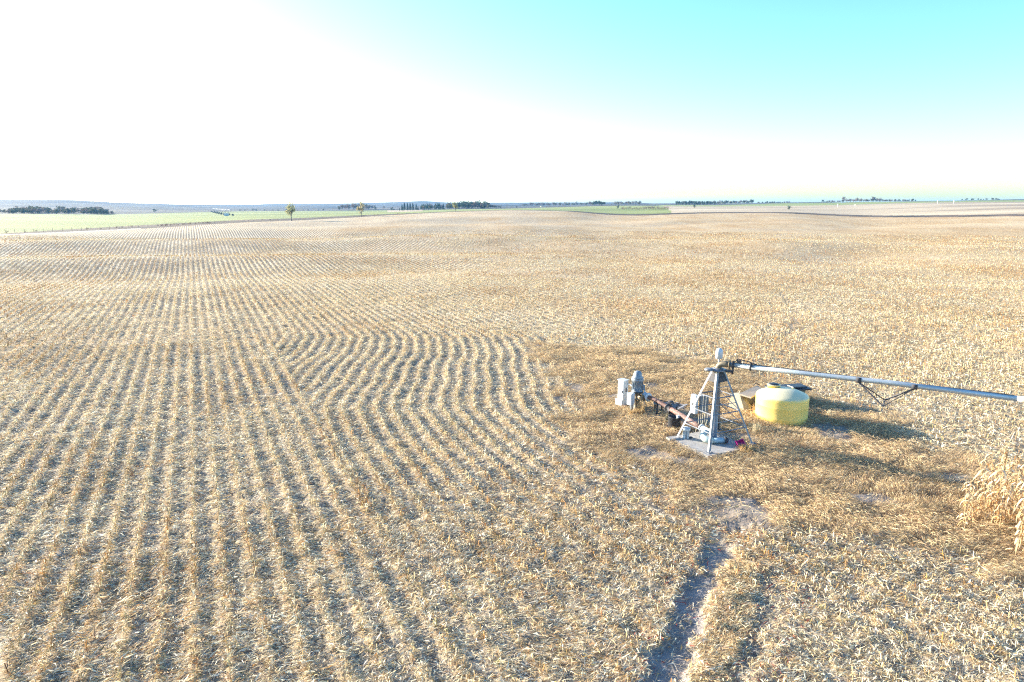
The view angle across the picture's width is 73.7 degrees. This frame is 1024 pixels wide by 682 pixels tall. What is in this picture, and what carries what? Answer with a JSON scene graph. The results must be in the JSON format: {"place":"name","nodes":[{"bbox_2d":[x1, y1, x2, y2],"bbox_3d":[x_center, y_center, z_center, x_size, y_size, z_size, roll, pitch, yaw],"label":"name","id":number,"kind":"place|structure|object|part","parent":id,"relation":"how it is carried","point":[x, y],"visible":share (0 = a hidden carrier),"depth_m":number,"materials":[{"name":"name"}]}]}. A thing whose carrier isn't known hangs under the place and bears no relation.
{"place":"outdoors","nodes":[
{"label":"outdoors","id":0,"kind":"place"},
{"bbox_2d":[0,228,140,234],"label":"road","id":1,"kind":"structure","parent":0,"point":[65,232],"depth_m":213.65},
{"bbox_2d":[0,210,1023,681],"bbox_3d":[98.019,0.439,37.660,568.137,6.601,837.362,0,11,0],"label":"cornfield","id":2,"kind":"structure","parent":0,"point":[410,226],"depth_m":32.69,"materials":[{"name":"beige plant"}]},
{"bbox_2d":[284,202,295,220],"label":"tree","id":3,"kind":"object","parent":2,"relation":"on","point":[290,209],"visible":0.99,"depth_m":328.94,"materials":[{"name":"green plant"}]},
{"bbox_2d":[0,253,1023,681],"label":"corn residue","id":4,"kind":"object","parent":2,"relation":"on","point":[508,587],"visible":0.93,"depth_m":23.42,"materials":[{"name":"beige plant"}]},
{"bbox_2d":[0,228,1023,681],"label":"corn stubble","id":5,"kind":"object","parent":2,"relation":"on","point":[490,278],"visible":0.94,"depth_m":52.69,"materials":[{"name":"beige plant"}]},
{"bbox_2d":[615,378,628,405],"bbox_3d":[5.769,2.778,35.716,0.460,1.595,0.530,-9,14,-37],"label":"electrical cabinet","id":6,"kind":"object","parent":2,"relation":"on","point":[621,399],"visible":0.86,"depth_m":35.53,"materials":[{"name":"white metal"}]},
{"bbox_3d":[5.649,2.668,35.566,0.047,1.200,0.380,-9,14,-37],"label":"door","id":7,"kind":"part","parent":6,"relation":"part of","materials":[{"name":"white metal"}]},
{"bbox_2d":[627,392,634,408],"bbox_3d":[6.023,3.155,34.657,0.278,1.080,0.300,-9,14,-37],"label":"junction box","id":8,"kind":"object","parent":2,"relation":"on","point":[630,396],"visible":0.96,"depth_m":34.52,"materials":[{"name":"white metal"}]},
{"bbox_2d":[627,393,630,404],"bbox_3d":[5.920,2.945,34.532,0.015,0.550,0.270,-9,14,-37],"label":"door","id":9,"kind":"structure","parent":8,"relation":"in","point":[628,395],"depth_m":34.53,"materials":[{"name":"white metal"}]},
{"bbox_2d":[625,407,640,415],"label":"dead weed","id":10,"kind":"object","parent":2,"relation":"on","point":[632,411],"visible":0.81,"depth_m":34.34,"materials":[{"name":"beige plant"}]},
{"bbox_2d":[636,399,645,415],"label":"dead weed","id":11,"kind":"object","parent":2,"relation":"on","point":[642,409],"visible":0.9,"depth_m":34.28,"materials":[{"name":"beige plant"}]},
{"bbox_2d":[660,409,670,422],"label":"dead weed","id":12,"kind":"object","parent":2,"relation":"on","point":[665,416],"visible":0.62,"depth_m":33.26,"materials":[{"name":"brown plant"}]},
{"bbox_2d":[644,406,694,420],"bbox_3d":[7.831,3.752,34.606,2.717,0.270,2.315,-3,12,-16],"label":"pump pad","id":13,"kind":"object","parent":2,"relation":"on","point":[686,411],"visible":0.18,"depth_m":34.41,"materials":[{"name":"grey concrete"}]},
{"bbox_2d":[627,371,645,408],"bbox_3d":[6.416,2.586,34.897,0.778,2.240,1.151,-2,12,-8],"label":"pump motor","id":14,"kind":"object","parent":13,"relation":"on","point":[637,385],"visible":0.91,"depth_m":34.53,"materials":[{"name":"grey metal"}]},
{"bbox_2d":[653,400,679,411],"bbox_3d":[7.672,3.417,34.464,1.557,0.582,0.869,9,14,36],"label":"steel frame","id":15,"kind":"object","parent":13,"relation":"on","point":[675,405],"visible":0.52,"depth_m":34.39,"materials":[{"name":"grey metal"}]},
{"bbox_2d":[659,402,687,408],"bbox_3d":[8.360,3.377,35.389,1.090,0.133,1.165,9,14,37],"label":"wooden pallet","id":16,"kind":"object","parent":13,"relation":"on","point":[682,405],"visible":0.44,"depth_m":35.45,"materials":[{"name":"grey wood"}]},
{"bbox_2d":[668,414,680,429],"bbox_3d":[7.700,3.845,32.354,0.620,0.580,0.620,0,11,0],"label":"black barrel","id":17,"kind":"object","parent":2,"relation":"on","point":[674,421],"visible":0.96,"depth_m":32.13,"materials":[{"name":"plastic"}]},
{"bbox_2d":[642,392,709,434],"bbox_3d":[7.993,3.549,32.578,0.715,1.071,5.244,-6,13,-25],"label":"supply pipe","id":18,"kind":"object","parent":2,"relation":"on","point":[669,407],"visible":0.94,"depth_m":33.22,"materials":[{"name":"brown metal"}]},
{"bbox_2d":[668,431,751,458],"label":"concrete slab","id":19,"kind":"structure","parent":2,"relation":"on","point":[697,443],"depth_m":29.64,"materials":[{"name":"grey concrete"}]},
{"bbox_2d":[666,436,679,440],"bbox_3d":[7.198,4.351,30.506,0.550,0.100,0.340,-4,12,-17],"label":"concrete chunk","id":20,"kind":"object","parent":19,"relation":"on","point":[670,438],"visible":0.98,"depth_m":30.40,"materials":[{"name":"grey concrete"}]},
{"bbox_2d":[682,426,692,438],"bbox_3d":[7.841,4.090,30.536,0.501,0.520,0.380,0,11,0],"label":"filter pot","id":21,"kind":"object","parent":19,"relation":"on","point":[686,431],"visible":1,"depth_m":30.43,"materials":[{"name":"white plastic"}]},
{"bbox_2d":[699,429,728,442],"bbox_3d":[8.827,4.241,29.948,1.233,0.433,0.726,8,14,34],"label":"pump","id":22,"kind":"object","parent":19,"relation":"on","point":[703,437],"visible":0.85,"depth_m":29.79,"materials":[{"name":"metal"}]},
{"bbox_2d":[735,439,760,449],"bbox_3d":[10.111,4.487,29.338,0.470,0.372,1.110,-9,15,-38],"label":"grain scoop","id":23,"kind":"object","parent":19,"relation":"on","point":[741,441],"visible":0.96,"depth_m":29.60,"materials":[{"name":"plastic"}]},
{"bbox_2d":[676,348,1023,453],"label":"pivot irrigator","id":24,"kind":"object","parent":19,"relation":"on","point":[717,375],"visible":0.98,"depth_m":28.93,"materials":[{"name":"metal"}]},
{"bbox_2d":[732,442,754,452],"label":"dead weed","id":25,"kind":"object","parent":2,"relation":"on","point":[746,447],"visible":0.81,"depth_m":29.18,"materials":[{"name":"beige plant"}]},
{"bbox_2d":[728,383,761,412],"bbox_3d":[12.590,3.087,35.785,2.343,1.294,1.338,-8,14,-33],"label":"concrete box","id":26,"kind":"object","parent":2,"relation":"on","point":[746,399],"visible":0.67,"depth_m":35.35,"materials":[{"name":"concrete"}]},
{"bbox_2d":[749,422,764,433],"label":"dead weed","id":27,"kind":"object","parent":2,"relation":"on","point":[756,428],"visible":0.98,"depth_m":31.48,"materials":[{"name":"beige plant"}]},
{"bbox_2d":[524,339,1023,681],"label":"dry grass","id":28,"kind":"structure","parent":2,"relation":"on","point":[857,443],"depth_m":27.79,"materials":[{"name":"beige plant"}]},
{"bbox_2d":[755,382,809,426],"bbox_3d":[13.330,3.072,33.728,2.470,1.830,2.470,0,11,0],"label":"yellow tank","id":29,"kind":"object","parent":2,"relation":"on","point":[777,403],"visible":0.95,"depth_m":32.83,"materials":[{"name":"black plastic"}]},
{"bbox_2d":[764,383,811,392],"bbox_3d":[14.750,2.820,36.584,2.101,0.991,1.100,-1,12,-7],"label":"covered stack","id":30,"kind":"object","parent":2,"relation":"on","point":[800,387],"visible":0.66,"depth_m":36.26,"materials":[{"name":"plastic"}]},
{"bbox_2d":[957,479,974,527],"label":"corn plant","id":31,"kind":"object","parent":2,"relation":"on","point":[969,495],"visible":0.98,"depth_m":22.35,"materials":[{"name":"beige plant"}]},
{"bbox_2d":[958,488,979,527],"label":"corn plant","id":32,"kind":"object","parent":2,"relation":"on","point":[969,508],"visible":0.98,"depth_m":22.20,"materials":[{"name":"beige plant"}]},
{"bbox_2d":[956,478,983,524],"bbox_3d":[15.175,5.298,22.639,0.671,1.738,0.405,5,13,24],"label":"corn plant","id":33,"kind":"object","parent":2,"relation":"on","point":[973,493],"visible":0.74,"depth_m":22.58,"materials":[{"name":"beige plant"}]},
{"bbox_2d":[962,481,977,519],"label":"corn plant","id":34,"kind":"object","parent":2,"relation":"on","point":[970,488],"visible":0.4,"depth_m":22.89,"materials":[{"name":"beige plant"}]},
{"bbox_2d":[961,480,982,517],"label":"corn plant","id":35,"kind":"object","parent":2,"relation":"on","point":[972,501],"visible":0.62,"depth_m":23.04,"materials":[{"name":"beige plant"}]},
{"bbox_2d":[969,465,992,521],"bbox_3d":[15.649,5.104,22.670,0.818,2.090,0.736,6,13,27],"label":"corn plant","id":36,"kind":"object","parent":2,"relation":"on","point":[984,478],"visible":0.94,"depth_m":22.62,"materials":[{"name":"beige plant"}]},
{"bbox_2d":[971,466,992,513],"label":"corn plant","id":37,"kind":"object","parent":2,"relation":"on","point":[981,485],"visible":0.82,"depth_m":23.01,"materials":[{"name":"beige plant"}]},
{"bbox_2d":[975,462,995,513],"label":"corn plant","id":38,"kind":"object","parent":2,"relation":"on","point":[993,467],"visible":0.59,"depth_m":23.32,"materials":[{"name":"beige plant"}]},
{"bbox_2d":[977,462,994,505],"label":"corn plant","id":39,"kind":"object","parent":2,"relation":"on","point":[988,477],"visible":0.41,"depth_m":23.41,"materials":[{"name":"beige plant"}]},
{"bbox_2d":[980,468,1003,522],"bbox_3d":[16.011,5.185,22.685,0.633,1.851,0.814,-6,15,-21],"label":"corn plant","id":40,"kind":"object","parent":2,"relation":"on","point":[994,494],"visible":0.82,"depth_m":22.63,"materials":[{"name":"beige plant"}]},
{"bbox_2d":[983,467,1003,511],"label":"corn plant","id":41,"kind":"object","parent":2,"relation":"on","point":[993,488],"visible":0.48,"depth_m":23.32,"materials":[{"name":"beige plant"}]},
{"bbox_2d":[979,456,1007,506],"bbox_3d":[17.043,4.939,23.854,0.918,1.829,0.720,-7,8,4],"label":"corn plant","id":42,"kind":"object","parent":2,"relation":"on","point":[992,465],"visible":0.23,"depth_m":23.95,"materials":[{"name":"beige plant"}]},
{"bbox_2d":[985,452,1004,504],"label":"corn plant","id":43,"kind":"object","parent":2,"relation":"on","point":[990,468],"visible":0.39,"depth_m":23.57,"materials":[{"name":"beige plant"}]},
{"bbox_2d":[986,474,1006,519],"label":"corn plant","id":44,"kind":"object","parent":2,"relation":"on","point":[998,500],"visible":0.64,"depth_m":22.71,"materials":[{"name":"beige plant"}]},
{"bbox_2d":[987,451,1006,495],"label":"corn plant","id":45,"kind":"object","parent":2,"relation":"on","point":[1000,462],"visible":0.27,"depth_m":24.30,"materials":[{"name":"beige plant"}]},
{"bbox_2d":[986,468,1012,527],"bbox_3d":[15.883,5.115,22.277,0.612,2.130,0.743,-7,14,-32],"label":"corn plant","id":46,"kind":"object","parent":2,"relation":"on","point":[1005,480],"visible":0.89,"depth_m":22.18,"materials":[{"name":"beige plant"}]},
{"bbox_2d":[995,471,1004,510],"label":"corn plant","id":47,"kind":"object","parent":2,"relation":"on","point":[1002,472],"visible":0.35,"depth_m":23.28,"materials":[{"name":"beige plant"}]},
{"bbox_2d":[991,448,1013,502],"bbox_3d":[17.124,4.718,23.668,0.805,2.092,0.950,10,15,42],"label":"corn plant","id":48,"kind":"object","parent":2,"relation":"on","point":[1005,458],"visible":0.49,"depth_m":23.60,"materials":[{"name":"beige plant"}]},
{"bbox_2d":[991,478,1014,527],"bbox_3d":[15.997,5.262,22.153,0.629,1.783,0.580,10,15,40],"label":"corn plant","id":49,"kind":"object","parent":2,"relation":"on","point":[1003,511],"visible":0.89,"depth_m":22.06,"materials":[{"name":"beige plant"}]},
{"bbox_2d":[995,482,1010,520],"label":"corn plant","id":50,"kind":"object","parent":2,"relation":"on","point":[998,496],"visible":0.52,"depth_m":22.49,"materials":[{"name":"beige plant"}]},
{"bbox_2d":[996,451,1012,479],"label":"corn plant","id":51,"kind":"object","parent":2,"relation":"on","point":[1005,464],"visible":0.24,"depth_m":24.51,"materials":[{"name":"beige plant"}]},
{"bbox_2d":[995,464,1013,498],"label":"corn plant","id":52,"kind":"object","parent":2,"relation":"on","point":[1007,465],"visible":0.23,"depth_m":23.53,"materials":[{"name":"beige plant"}]},
{"bbox_2d":[993,481,1017,524],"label":"corn plant","id":53,"kind":"object","parent":2,"relation":"on","point":[999,515],"visible":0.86,"depth_m":22.07,"materials":[{"name":"beige plant"}]},
{"bbox_2d":[994,469,1020,512],"bbox_3d":[16.664,5.172,22.935,0.787,1.799,0.613,1,5,-13],"label":"corn plant","id":54,"kind":"object","parent":2,"relation":"on","point":[1014,473],"visible":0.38,"depth_m":22.91,"materials":[{"name":"beige plant"}]},
{"bbox_2d":[1000,452,1015,500],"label":"corn plant","id":55,"kind":"object","parent":2,"relation":"on","point":[1005,467],"visible":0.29,"depth_m":23.85,"materials":[{"name":"beige plant"}]},
{"bbox_2d":[1001,492,1016,528],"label":"corn plant","id":56,"kind":"object","parent":2,"relation":"on","point":[1011,501],"visible":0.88,"depth_m":22.00,"materials":[{"name":"beige plant"}]},
{"bbox_2d":[1007,477,1017,515],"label":"corn plant","id":57,"kind":"object","parent":2,"relation":"on","point":[1011,497],"visible":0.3,"depth_m":22.78,"materials":[{"name":"beige plant"}]},
{"bbox_2d":[1005,494,1023,532],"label":"corn plant","id":58,"kind":"object","parent":2,"relation":"on","point":[1022,505],"visible":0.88,"depth_m":21.39,"materials":[{"name":"beige plant"}]},
{"bbox_2d":[1006,509,1023,554],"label":"corn plant","id":59,"kind":"object","parent":2,"relation":"on","point":[1017,538],"visible":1,"depth_m":20.57,"materials":[{"name":"beige plant"}]},
{"bbox_2d":[1006,464,1023,498],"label":"corn plant","id":60,"kind":"object","parent":2,"relation":"on","point":[1016,476],"visible":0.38,"depth_m":23.82,"materials":[{"name":"beige plant"}]},
{"bbox_2d":[1007,454,1023,494],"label":"corn plant","id":61,"kind":"object","parent":2,"relation":"on","point":[1019,468],"visible":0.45,"depth_m":23.79,"materials":[{"name":"beige plant"}]},
{"bbox_2d":[1009,455,1021,498],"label":"corn plant","id":62,"kind":"object","parent":2,"relation":"on","point":[1020,462],"visible":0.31,"depth_m":23.95,"materials":[{"name":"beige plant"}]},
{"bbox_2d":[1008,459,1023,511],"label":"corn plant","id":63,"kind":"object","parent":2,"relation":"on","point":[1015,481],"visible":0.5,"depth_m":23.22,"materials":[{"name":"beige plant"}]},
{"bbox_2d":[1009,470,1023,523],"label":"corn plant","id":64,"kind":"object","parent":2,"relation":"on","point":[1015,496],"visible":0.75,"depth_m":22.36,"materials":[{"name":"beige plant"}]},
{"bbox_2d":[1018,513,1023,554],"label":"corn plant","id":65,"kind":"object","parent":2,"relation":"on","point":[1023,537],"visible":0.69,"depth_m":20.97,"materials":[{"name":"beige plant"}]},
{"bbox_2d":[0,200,1023,232],"bbox_3d":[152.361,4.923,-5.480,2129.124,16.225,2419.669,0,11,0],"label":"green field","id":66,"kind":"structure","parent":0,"point":[26,222],"depth_m":497.85,"materials":[{"name":"plant"}]},
{"bbox_2d":[211,209,233,215],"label":"distant irrigator","id":67,"kind":"object","parent":66,"relation":"on","point":[225,214],"visible":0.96,"depth_m":560.11,"materials":[{"name":"metal"}]},
{"bbox_2d":[0,199,1023,213],"bbox_3d":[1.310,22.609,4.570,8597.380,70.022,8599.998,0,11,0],"label":"hills","id":68,"kind":"structure","parent":0,"point":[119,207],"depth_m":1486.52,"materials":[{"name":"plant"}]},
{"bbox_2d":[0,210,1023,233],"bbox_3d":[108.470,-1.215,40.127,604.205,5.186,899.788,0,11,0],"label":"verge","id":69,"kind":"structure","parent":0,"point":[180,224],"depth_m":353.74,"materials":[{"name":"beige plant"}]},
{"bbox_2d":[356,202,363,216],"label":"tree","id":70,"kind":"object","parent":69,"relation":"on","point":[360,208],"visible":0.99,"depth_m":375.25,"materials":[{"name":"green plant"}]},
{"bbox_2d":[0,0,1023,204],"label":"sky","id":71,"kind":"structure","parent":0,"point":[190,102],"materials":[{"name":"white"}]},
{"bbox_2d":[387,202,1023,215],"bbox_3d":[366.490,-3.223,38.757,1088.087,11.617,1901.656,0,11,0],"label":"pasture","id":72,"kind":"structure","parent":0,"point":[964,208],"depth_m":512.37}
]}

